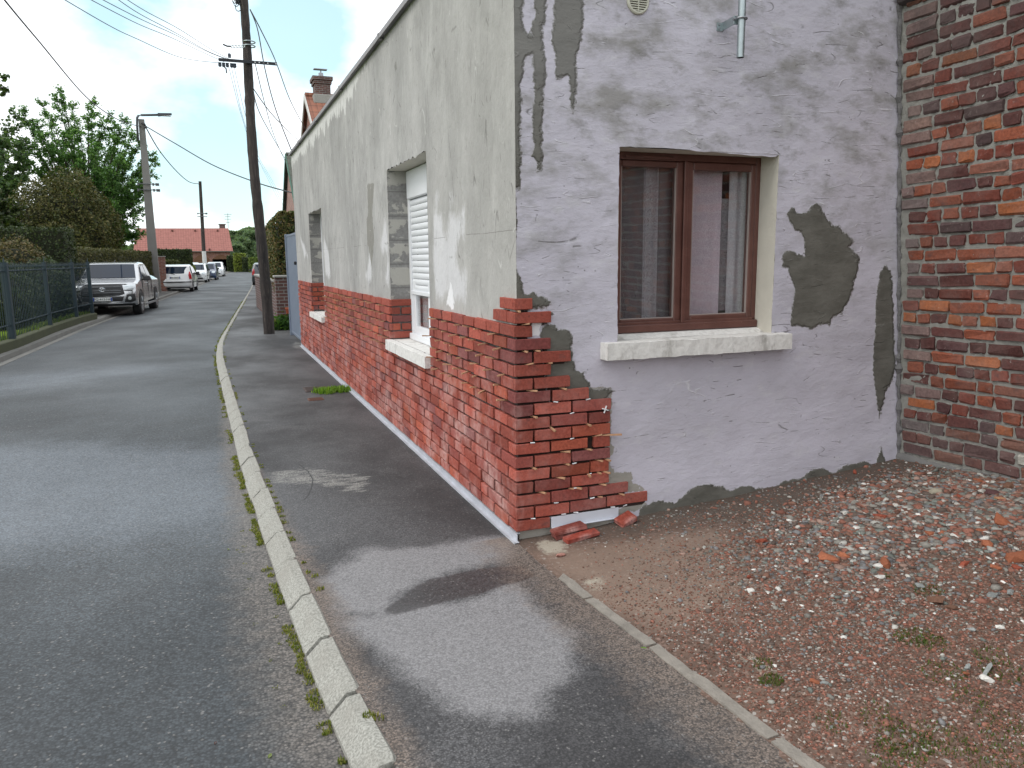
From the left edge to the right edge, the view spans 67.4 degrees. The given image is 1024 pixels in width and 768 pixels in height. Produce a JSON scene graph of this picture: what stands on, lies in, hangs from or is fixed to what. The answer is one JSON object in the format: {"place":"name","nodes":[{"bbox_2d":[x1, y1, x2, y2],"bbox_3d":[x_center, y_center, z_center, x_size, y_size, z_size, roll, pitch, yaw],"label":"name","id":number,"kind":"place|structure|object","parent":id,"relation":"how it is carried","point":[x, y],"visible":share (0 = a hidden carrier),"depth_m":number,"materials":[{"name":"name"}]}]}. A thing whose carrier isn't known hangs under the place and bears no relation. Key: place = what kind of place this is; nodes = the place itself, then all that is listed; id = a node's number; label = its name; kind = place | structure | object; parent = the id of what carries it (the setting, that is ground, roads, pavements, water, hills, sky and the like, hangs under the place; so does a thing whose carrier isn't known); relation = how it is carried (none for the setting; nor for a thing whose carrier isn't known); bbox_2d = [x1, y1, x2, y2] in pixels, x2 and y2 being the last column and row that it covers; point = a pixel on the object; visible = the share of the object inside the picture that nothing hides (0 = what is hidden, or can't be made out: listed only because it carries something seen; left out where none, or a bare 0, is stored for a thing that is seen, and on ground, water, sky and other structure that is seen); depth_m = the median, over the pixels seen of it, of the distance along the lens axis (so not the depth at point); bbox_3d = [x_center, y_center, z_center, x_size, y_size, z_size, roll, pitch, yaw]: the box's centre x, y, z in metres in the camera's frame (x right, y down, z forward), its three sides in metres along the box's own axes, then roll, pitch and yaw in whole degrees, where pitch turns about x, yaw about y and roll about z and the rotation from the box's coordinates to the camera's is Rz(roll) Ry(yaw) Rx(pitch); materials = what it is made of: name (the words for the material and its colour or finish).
{"place":"outdoors","nodes":[
{"label":"outdoors","id":0,"kind":"place"},
{"bbox_2d":[0,310,89,340],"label":"lawn","id":1,"kind":"structure","parent":0,"point":[18,329],"depth_m":17.41,"materials":[{"name":"plant"}]},
{"bbox_2d":[0,73,9,96],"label":"tree","id":2,"kind":"object","parent":1,"relation":"on","point":[3,89],"visible":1,"depth_m":18.68,"materials":[{"name":"green plant"}]},
{"bbox_2d":[0,189,27,226],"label":"deciduous tree","id":3,"kind":"object","parent":1,"relation":"on","point":[8,218],"visible":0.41,"depth_m":31.44,"materials":[{"name":"green plant"}]},
{"bbox_2d":[0,105,38,211],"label":"deciduous tree","id":4,"kind":"object","parent":1,"relation":"on","point":[10,179],"visible":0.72,"depth_m":39.25,"materials":[{"name":"green plant"}]},
{"bbox_2d":[0,257,45,330],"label":"shrub","id":5,"kind":"object","parent":1,"relation":"on","point":[1,300],"visible":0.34,"depth_m":17.92,"materials":[{"name":"green plant"}]},
{"bbox_2d":[0,233,48,269],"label":"shrub","id":6,"kind":"object","parent":1,"relation":"on","point":[16,254],"visible":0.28,"depth_m":21.30,"materials":[{"name":"green plant"}]},
{"bbox_2d":[0,225,79,313],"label":"clipped hedge","id":7,"kind":"object","parent":1,"relation":"on","point":[56,244],"visible":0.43,"depth_m":23.03,"materials":[{"name":"green plant"}]},
{"bbox_2d":[10,255,79,321],"bbox_3d":[-12.759,-2.544,20.705,1.863,1.846,2.755,-4,10,-21],"label":"shrub","id":8,"kind":"object","parent":1,"relation":"on","point":[50,260],"visible":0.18,"depth_m":20.35,"materials":[{"name":"green plant"}]},
{"bbox_2d":[1,165,125,249],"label":"round shrub","id":9,"kind":"object","parent":1,"relation":"on","point":[53,205],"visible":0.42,"depth_m":35.10,"materials":[{"name":"green plant"}]},
{"bbox_2d":[7,84,161,249],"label":"deciduous tree","id":10,"kind":"object","parent":1,"relation":"on","point":[108,179],"visible":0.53,"depth_m":41.52,"materials":[{"name":"green plant"}]},
{"bbox_2d":[72,246,153,307],"bbox_3d":[-16.827,-4.514,31.933,1.328,2.269,15.959,-3,10,-16],"label":"clipped hedge","id":11,"kind":"object","parent":1,"relation":"on","point":[91,254],"visible":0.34,"depth_m":30.49,"materials":[{"name":"green plant"}]},
{"bbox_2d":[165,259,179,264],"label":"clipped hedge","id":12,"kind":"object","parent":1,"relation":"on","point":[173,261],"visible":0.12,"depth_m":46.02,"materials":[{"name":"green plant"}]},
{"bbox_2d":[88,271,226,316],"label":"pavement","id":13,"kind":"structure","parent":0,"point":[104,311],"depth_m":26.48,"materials":[{"name":"asphalt"}]},
{"bbox_2d":[0,258,96,353],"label":"metal fence","id":14,"kind":"object","parent":13,"relation":"on","point":[13,340],"visible":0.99,"depth_m":16.66,"materials":[{"name":"metal"}]},
{"bbox_2d":[136,113,171,292],"bbox_3d":[-17.955,-9.074,39.079,1.862,9.041,0.520,-4,10,-21],"label":"street lamp","id":15,"kind":"object","parent":13,"relation":"on","point":[149,218],"visible":0.99,"depth_m":38.73,"materials":[{"name":"concrete"}]},
{"bbox_2d":[4,0,140,126],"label":"overhead cable","id":16,"kind":"object","parent":15,"relation":"attached to","point":[15,13],"visible":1,"depth_m":19.97,"materials":[{"name":"rubber"}]},
{"bbox_2d":[146,128,197,183],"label":"overhead cable","id":17,"kind":"object","parent":15,"relation":"attached to","point":[165,158],"visible":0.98,"depth_m":46.10,"materials":[{"name":"rubber"}]},
{"bbox_2d":[147,127,291,192],"bbox_3d":[-13.257,-10.204,34.328,13.287,4.131,0.619,8,13,43],"label":"overhead cable","id":18,"kind":"object","parent":15,"relation":"attached to","point":[216,166],"visible":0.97,"depth_m":34.83,"materials":[{"name":"rubber"}]},
{"bbox_2d":[158,256,167,290],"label":"gate pier","id":19,"kind":"structure","parent":13,"relation":"on","point":[162,266],"depth_m":40.99,"materials":[{"name":"brown brick"}]},
{"bbox_2d":[157,248,192,265],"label":"clipped hedge","id":20,"kind":"object","parent":13,"relation":"on","point":[183,256],"visible":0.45,"depth_m":56.09,"materials":[{"name":"green plant"}]},
{"bbox_2d":[0,272,349,767],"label":"road","id":21,"kind":"structure","parent":0,"point":[134,610],"depth_m":4.05,"materials":[{"name":"asphalt"}]},
{"bbox_2d":[71,260,158,313],"bbox_3d":[-12.995,-3.222,25.337,2.230,1.734,5.067,-3,10,-17],"label":"pickup truck","id":22,"kind":"object","parent":21,"relation":"on","point":[135,285],"visible":0.84,"depth_m":23.99,"materials":[{"name":"silver metal"}]},
{"bbox_2d":[0,272,230,366],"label":"gutter","id":23,"kind":"object","parent":21,"relation":"on","point":[7,357],"visible":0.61,"depth_m":17.52,"materials":[{"name":"concrete"}]},
{"bbox_2d":[163,264,199,291],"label":"hatchback car","id":24,"kind":"object","parent":21,"relation":"on","point":[181,275],"visible":0.84,"depth_m":41.40,"materials":[{"name":"white paint"}]},
{"bbox_2d":[193,263,209,282],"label":"compact car","id":25,"kind":"object","parent":21,"relation":"on","point":[203,269],"visible":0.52,"depth_m":60.44,"materials":[{"name":"white paint"}]},
{"bbox_2d":[207,263,218,279],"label":"compact car","id":26,"kind":"object","parent":21,"relation":"on","point":[214,269],"visible":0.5,"depth_m":67.64,"materials":[{"name":"blue paint"}]},
{"bbox_2d":[208,262,225,276],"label":"compact car","id":27,"kind":"object","parent":21,"relation":"on","point":[221,267],"visible":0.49,"depth_m":82.63,"materials":[{"name":"white paint"}]},
{"bbox_2d":[213,299,383,764],"bbox_3d":[-5.961,-1.068,16.653,0.865,0.108,32.209,-4,10,-19],"label":"moss","id":28,"kind":"object","parent":21,"relation":"on","point":[258,535],"visible":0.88,"depth_m":3.80,"materials":[{"name":"green plant"}]},
{"bbox_2d":[0,0,402,245],"label":"sky","id":29,"kind":"structure","parent":0,"point":[126,74],"materials":[{"name":"white"}]},
{"bbox_2d":[223,285,798,767],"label":"pavement","id":30,"kind":"structure","parent":0,"point":[465,633],"depth_m":3.33,"materials":[{"name":"asphalt"}]},
{"bbox_2d":[218,0,276,333],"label":"utility pole","id":31,"kind":"object","parent":30,"relation":"on","point":[262,253],"visible":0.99,"depth_m":15.80,"materials":[{"name":"brown wood"}]},
{"bbox_2d":[65,0,217,62],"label":"overhead cable","id":32,"kind":"object","parent":31,"relation":"attached to","point":[131,36],"visible":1,"depth_m":10.47,"materials":[{"name":"rubber"}]},
{"bbox_2d":[91,0,223,61],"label":"overhead cable","id":33,"kind":"object","parent":31,"relation":"attached to","point":[148,28],"visible":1,"depth_m":9.94,"materials":[{"name":"rubber"}]},
{"bbox_2d":[103,0,227,59],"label":"overhead cable","id":34,"kind":"object","parent":31,"relation":"attached to","point":[158,27],"visible":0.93,"depth_m":10.23,"materials":[{"name":"rubber"}]},
{"bbox_2d":[119,0,229,59],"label":"overhead cable","id":35,"kind":"object","parent":31,"relation":"attached to","point":[167,28],"visible":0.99,"depth_m":10.60,"materials":[{"name":"rubber"}]},
{"bbox_2d":[128,0,231,60],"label":"overhead cable","id":36,"kind":"object","parent":31,"relation":"attached to","point":[176,27],"visible":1,"depth_m":10.86,"materials":[{"name":"rubber"}]},
{"bbox_2d":[232,71,283,206],"bbox_3d":[-8.481,-7.509,26.388,0.218,1.310,22.839,-3,10,-14],"label":"overhead cable","id":37,"kind":"object","parent":31,"relation":"attached to","point":[245,126],"visible":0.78,"depth_m":20.43,"materials":[{"name":"rubber"}]},
{"bbox_2d":[254,94,285,159],"bbox_3d":[-8.458,-8.785,27.408,0.117,1.356,24.581,-3,10,-14],"label":"overhead cable","id":38,"kind":"object","parent":31,"relation":"attached to","point":[264,122],"visible":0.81,"depth_m":21.03,"materials":[{"name":"rubber"}]},
{"bbox_2d":[255,64,285,162],"bbox_3d":[-8.383,-8.769,27.435,0.051,1.077,24.570,-3,10,-14],"label":"overhead cable","id":39,"kind":"object","parent":31,"relation":"attached to","point":[266,109],"visible":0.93,"depth_m":18.91,"materials":[{"name":"rubber"}]},
{"bbox_2d":[250,9,291,149],"bbox_3d":[-4.554,-5.838,14.642,0.131,3.125,2.648,-6,11,-30],"label":"overhead cable","id":40,"kind":"object","parent":31,"relation":"attached to","point":[267,80],"visible":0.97,"depth_m":15.10,"materials":[{"name":"rubber"}]},
{"bbox_2d":[254,89,297,139],"bbox_3d":[-6.904,-7.870,23.272,0.060,1.150,15.633,-2,9,-11],"label":"overhead cable","id":41,"kind":"object","parent":31,"relation":"attached to","point":[270,112],"visible":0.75,"depth_m":18.75,"materials":[{"name":"rubber"}]},
{"bbox_2d":[251,11,305,128],"bbox_3d":[-6.639,-8.701,22.643,0.047,0.239,14.757,-2,9,-10],"label":"overhead cable","id":42,"kind":"object","parent":31,"relation":"attached to","point":[278,67],"visible":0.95,"depth_m":20.47,"materials":[{"name":"rubber"}]},
{"bbox_2d":[249,263,258,284],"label":"parked car","id":43,"kind":"object","parent":30,"relation":"on","point":[255,269],"visible":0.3,"depth_m":49.51,"materials":[{"name":"grey paint"}]},
{"bbox_2d":[254,274,275,321],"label":"wall","id":44,"kind":"structure","parent":30,"relation":"on","point":[258,293],"depth_m":24.12,"materials":[{"name":"grey brick"}]},
{"bbox_2d":[265,210,294,292],"bbox_3d":[-5.765,-3.453,19.974,1.307,2.057,4.839,-4,10,-21],"label":"conifer hedge","id":45,"kind":"object","parent":44,"relation":"on","point":[280,224],"visible":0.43,"depth_m":17.75,"materials":[{"name":"green plant"}]},
{"bbox_2d":[273,275,288,329],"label":"gate pier","id":46,"kind":"structure","parent":30,"relation":"on","point":[281,292],"depth_m":17.38,"materials":[{"name":"brown brick"}]},
{"bbox_2d":[274,306,289,329],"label":"leafy weeds","id":47,"kind":"object","parent":30,"relation":"on","point":[282,321],"visible":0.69,"depth_m":17.23,"materials":[{"name":"green plant"}]},
{"bbox_2d":[284,233,301,343],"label":"metal gate","id":48,"kind":"structure","parent":30,"relation":"on","point":[292,279],"depth_m":15.24,"materials":[{"name":"metal"}]},
{"bbox_2d":[303,386,326,391],"bbox_3d":[-2.367,0.068,9.312,0.300,0.033,0.320,-4,10,-21],"label":"drain cover","id":49,"kind":"object","parent":30,"relation":"on","point":[307,389],"visible":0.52,"depth_m":9.30,"materials":[{"name":"metal"}]},
{"bbox_2d":[307,397,323,400],"bbox_3d":[-2.207,0.177,8.635,0.170,0.033,0.140,-4,10,-21],"label":"drain cover","id":50,"kind":"object","parent":30,"relation":"on","point":[315,399],"visible":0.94,"depth_m":8.60,"materials":[{"name":"red metal"}]},
{"bbox_2d":[311,384,351,394],"bbox_3d":[-2.112,0.056,9.134,0.532,0.074,0.329,-4,10,-21],"label":"weed patch","id":51,"kind":"object","parent":30,"relation":"on","point":[342,388],"visible":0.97,"depth_m":9.08,"materials":[{"name":"green plant"}]},
{"bbox_2d":[288,0,898,543],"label":"rendered house","id":52,"kind":"structure","parent":30,"relation":"on","point":[534,162],"depth_m":4.63,"materials":[{"name":"grey paint"}]},
{"bbox_2d":[320,214,324,300],"bbox_3d":[-2.710,-1.812,11.497,0.060,1.515,1.450,-4,10,-21],"label":"white window","id":53,"kind":"structure","parent":52,"relation":"in","point":[320,214],"depth_m":12.08,"materials":[{"name":"plastic"}]},
{"bbox_2d":[406,163,430,345],"bbox_3d":[-0.672,-1.052,6.295,0.090,1.471,1.311,-4,10,-21],"label":"shutter window","id":54,"kind":"structure","parent":52,"relation":"in","point":[416,178],"depth_m":6.61,"materials":[{"name":"white plastic"}]},
{"bbox_2d":[418,254,428,327],"bbox_3d":[-0.604,-0.734,6.373,0.016,0.800,1.255,-4,10,-21],"label":"net curtain","id":55,"kind":"object","parent":52,"relation":"hanging from","point":[424,310],"visible":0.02,"depth_m":6.85,"materials":[{"name":"white fabric"}]},
{"bbox_2d":[602,433,621,435],"bbox_3d":[0.568,0.289,4.362,0.113,0.010,0.012,-2,9,-7],"label":"wooden wedge","id":56,"kind":"object","parent":52,"relation":"attached to","point":[619,434],"visible":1,"depth_m":4.36,"materials":[{"name":"wood"}]},
{"bbox_2d":[617,151,760,333],"bbox_3d":[1.021,-0.839,4.587,1.068,1.032,0.098,-4,10,-21],"label":"timber window","id":57,"kind":"structure","parent":52,"relation":"in","point":[683,166],"depth_m":4.58,"materials":[{"name":"brown paint"}]},
{"bbox_2d":[690,171,721,313],"bbox_3d":[1.141,-0.853,4.701,0.310,0.980,0.009,-4,10,-21],"label":"pink curtain","id":58,"kind":"object","parent":52,"relation":"hanging from","point":[706,221],"visible":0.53,"depth_m":4.72,"materials":[{"name":"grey fabric"}]},
{"bbox_2d":[718,199,728,309],"bbox_3d":[1.304,-0.806,4.803,0.110,0.690,0.010,-4,10,-21],"label":"net curtain","id":59,"kind":"object","parent":52,"relation":"hanging from","point":[721,251],"visible":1,"depth_m":4.81,"materials":[{"name":"grey fabric"}]},
{"bbox_2d":[717,0,747,58],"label":"mast pipe","id":60,"kind":"object","parent":52,"relation":"attached to","point":[740,19],"visible":1,"depth_m":4.13,"materials":[{"name":"metal"}]},
{"bbox_2d":[725,172,746,312],"bbox_3d":[1.418,-0.874,4.808,0.165,0.980,0.015,-4,10,-21],"label":"white curtain","id":61,"kind":"object","parent":52,"relation":"hanging from","point":[736,235],"visible":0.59,"depth_m":4.80,"materials":[{"name":"grey fabric"}]},
{"bbox_2d":[518,459,1023,767],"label":"yard","id":62,"kind":"structure","parent":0,"point":[574,560],"depth_m":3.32,"materials":[{"name":"gravel"}]},
{"bbox_2d":[551,529,586,540],"bbox_3d":[0.319,0.833,4.303,0.214,0.035,0.068,-8,11,-26],"label":"loose brick","id":63,"kind":"object","parent":62,"relation":"on","point":[559,537],"visible":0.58,"depth_m":4.25,"materials":[{"name":"brick"}]},
{"bbox_2d":[550,521,587,535],"bbox_3d":[0.318,0.808,4.293,0.210,0.030,0.075,-10,22,-25],"label":"loose brick","id":64,"kind":"object","parent":63,"relation":"on","point":[569,528],"visible":1,"depth_m":4.28,"materials":[{"name":"brick"}]},
{"bbox_2d":[562,528,599,543],"bbox_3d":[0.382,0.841,4.249,0.216,0.034,0.065,-9,18,-28],"label":"loose brick","id":65,"kind":"object","parent":62,"relation":"on","point":[581,535],"visible":1,"depth_m":4.23,"materials":[{"name":"brick"}]},
{"bbox_2d":[614,511,636,526],"bbox_3d":[0.654,0.780,4.420,0.117,0.036,0.082,-23,34,-31],"label":"loose brick","id":66,"kind":"object","parent":62,"relation":"on","point":[626,518],"visible":1,"depth_m":4.41,"materials":[{"name":"brick"}]},
{"bbox_2d":[558,573,824,767],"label":"edging","id":67,"kind":"object","parent":62,"relation":"on","point":[750,720],"visible":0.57,"depth_m":2.81,"materials":[{"name":"concrete"}]},
{"bbox_2d":[755,538,767,542],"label":"brick fragment","id":68,"kind":"object","parent":62,"relation":"on","point":[763,540],"visible":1,"depth_m":3.98,"materials":[{"name":"brick"}]},
{"bbox_2d":[810,678,819,683],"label":"brick fragment","id":69,"kind":"object","parent":62,"relation":"on","point":[813,680],"visible":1,"depth_m":2.74,"materials":[{"name":"brick"}]},
{"bbox_2d":[818,551,837,561],"bbox_3d":[1.521,0.837,3.695,0.072,0.028,0.103,-6,17,-41],"label":"brick fragment","id":70,"kind":"object","parent":62,"relation":"on","point":[823,556],"visible":0.97,"depth_m":3.69,"materials":[{"name":"brick"}]},
{"bbox_2d":[836,551,849,557],"bbox_3d":[1.610,0.831,3.728,0.062,0.028,0.032,24,20,30],"label":"brick fragment","id":71,"kind":"object","parent":62,"relation":"on","point":[841,554],"visible":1,"depth_m":3.72,"materials":[{"name":"brick"}]},
{"bbox_2d":[880,557,891,568],"bbox_3d":[1.741,0.836,3.582,0.037,0.040,0.090,-41,1,22],"label":"brick fragment","id":72,"kind":"object","parent":62,"relation":"on","point":[885,562],"visible":1,"depth_m":3.56,"materials":[{"name":"brick"}]},
{"bbox_2d":[752,573,1023,767],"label":"yard weeds","id":73,"kind":"object","parent":62,"relation":"on","point":[924,642],"visible":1,"depth_m":2.49,"materials":[{"name":"green plant"}]},
{"bbox_2d":[914,582,924,587],"bbox_3d":[1.779,0.877,3.348,0.038,0.016,0.044,6,11,-2],"label":"stone","id":74,"kind":"object","parent":62,"relation":"on","point":[919,585],"visible":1,"depth_m":3.34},
{"bbox_2d":[926,596,943,603],"bbox_3d":[1.763,0.900,3.202,0.042,0.034,0.081,8,-19,-14],"label":"brick fragment","id":75,"kind":"object","parent":62,"relation":"on","point":[936,599],"visible":0.94,"depth_m":3.18,"materials":[{"name":"brick"}]},
{"bbox_2d":[929,488,941,493],"bbox_3d":[2.447,0.624,4.436,0.085,0.042,0.060,-7,14,-20],"label":"stone","id":76,"kind":"object","parent":62,"relation":"on","point":[934,490],"visible":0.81,"depth_m":4.42,"materials":[{"name":"stone"}]},
{"bbox_2d":[944,604,958,608],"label":"brick fragment","id":77,"kind":"object","parent":62,"relation":"on","point":[949,606],"visible":1,"depth_m":3.12,"materials":[{"name":"brick"}]},
{"bbox_2d":[895,0,1023,479],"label":"old brick wall","id":78,"kind":"structure","parent":62,"relation":"on","point":[959,367],"depth_m":4.56,"materials":[{"name":"brick"}]},
{"bbox_2d":[979,674,994,682],"bbox_3d":[1.646,1.022,2.664,0.028,0.020,0.051,5,13,-37],"label":"stone","id":79,"kind":"object","parent":62,"relation":"on","point":[984,677],"visible":1,"depth_m":2.65,"materials":[{"name":"stone"}]},
{"bbox_2d":[981,539,992,546],"bbox_3d":[2.254,0.759,3.641,0.053,0.036,0.062,-6,11,-30],"label":"brick fragment","id":80,"kind":"object","parent":62,"relation":"on","point":[985,543],"visible":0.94,"depth_m":3.63,"materials":[{"name":"brick"}]},
{"bbox_2d":[983,662,992,674],"bbox_3d":[1.677,1.007,2.709,0.101,0.012,0.015,-19,29,-41],"label":"stone","id":81,"kind":"object","parent":62,"relation":"on","point":[987,668],"visible":1,"depth_m":2.71,"materials":[{"name":"stone"}]},
{"bbox_2d":[984,489,999,494],"bbox_3d":[2.701,0.617,4.313,0.086,0.039,0.056,10,32,6],"label":"brick fragment","id":82,"kind":"object","parent":62,"relation":"on","point":[990,491],"visible":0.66,"depth_m":4.30,"materials":[{"name":"brick"}]},
{"bbox_2d":[986,592,998,597],"bbox_3d":[1.998,0.879,3.200,0.056,0.022,0.043,-1,-6,-27],"label":"stone","id":83,"kind":"object","parent":62,"relation":"on","point":[991,594],"visible":1,"depth_m":3.19,"materials":[{"name":"stone"}]},
{"bbox_2d":[990,564,1002,569],"bbox_3d":[2.160,0.817,3.421,0.042,0.020,0.047,19,1,-20],"label":"brick fragment","id":84,"kind":"object","parent":62,"relation":"on","point":[993,566],"visible":1,"depth_m":3.41,"materials":[{"name":"brick"}]},
{"bbox_2d":[994,512,1010,525],"bbox_3d":[2.471,0.695,3.878,0.054,0.036,0.096,-11,39,-33],"label":"brick fragment","id":85,"kind":"object","parent":62,"relation":"on","point":[1000,520],"visible":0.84,"depth_m":3.87,"materials":[{"name":"brick"}]},
{"bbox_2d":[1002,482,1013,487],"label":"brick fragment","id":86,"kind":"object","parent":62,"relation":"on","point":[1008,485],"visible":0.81,"depth_m":4.38,"materials":[{"name":"brick"}]},
{"bbox_2d":[1005,550,1023,562],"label":"brick fragment","id":87,"kind":"object","parent":62,"relation":"on","point":[1014,557],"visible":1,"depth_m":3.45,"materials":[{"name":"brick"}]},
{"bbox_2d":[1011,564,1021,569],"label":"brick fragment","id":88,"kind":"object","parent":62,"relation":"on","point":[1015,566],"visible":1,"depth_m":3.39,"materials":[{"name":"brick"}]},
{"label":"terrain","id":89,"kind":"structure","parent":0,"visible":0},
{"bbox_2d":[134,224,232,262],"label":"garage house","id":90,"kind":"structure","parent":89,"relation":"on","point":[218,244],"depth_m":132.93,"materials":[{"name":"red tile"}]},
{"bbox_2d":[194,255,209,262],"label":"garage door","id":91,"kind":"structure","parent":90,"relation":"in","point":[198,259],"depth_m":132.09,"materials":[{"name":"wood"}]},
{"bbox_2d":[213,255,225,258],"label":"garage door","id":92,"kind":"structure","parent":90,"relation":"in","point":[219,256],"depth_m":133.23,"materials":[{"name":"wood"}]},
{"bbox_2d":[121,226,257,257],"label":"woodland","id":93,"kind":"object","parent":89,"relation":"on","point":[243,240],"visible":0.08,"depth_m":308.11,"materials":[{"name":"green plant"}]},
{"bbox_2d":[197,181,206,263],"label":"utility pole","id":94,"kind":"object","parent":89,"relation":"on","point":[202,216],"visible":0.9,"depth_m":67.13,"materials":[{"name":"brown wood"}]},
{"bbox_2d":[212,259,226,270],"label":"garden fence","id":95,"kind":"object","parent":89,"relation":"on","point":[221,260],"visible":0.27,"depth_m":121.05,"materials":[{"name":"metal"}]},
{"bbox_2d":[226,255,233,271],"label":"clipped hedge","id":96,"kind":"object","parent":89,"relation":"on","point":[230,265],"visible":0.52,"depth_m":116.89,"materials":[{"name":"green plant"}]},
{"bbox_2d":[233,252,246,271],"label":"clipped hedge","id":97,"kind":"object","parent":89,"relation":"on","point":[237,261],"visible":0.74,"depth_m":113.56,"materials":[{"name":"green plant"}]},
{"bbox_2d":[241,257,248,271],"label":"clipped hedge","id":98,"kind":"object","parent":89,"relation":"on","point":[245,267],"visible":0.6,"depth_m":112.09,"materials":[{"name":"green plant"}]},
{"bbox_2d":[248,257,257,271],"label":"clipped hedge","id":99,"kind":"object","parent":89,"relation":"on","point":[252,261],"visible":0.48,"depth_m":108.61,"materials":[{"name":"green plant"}]},
{"bbox_2d":[282,152,293,211],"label":"brick house","id":100,"kind":"structure","parent":89,"relation":"on","point":[288,202],"depth_m":41.64,"materials":[{"name":"brick"}]},
{"bbox_2d":[216,285,397,767],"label":"kerb","id":101,"kind":"structure","parent":89,"relation":"on","point":[363,742],"depth_m":3.32,"materials":[{"name":"concrete"}]},
{"bbox_2d":[300,68,332,137],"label":"brick house","id":102,"kind":"structure","parent":89,"relation":"on","point":[315,101],"depth_m":32.21,"materials":[{"name":"brick"}]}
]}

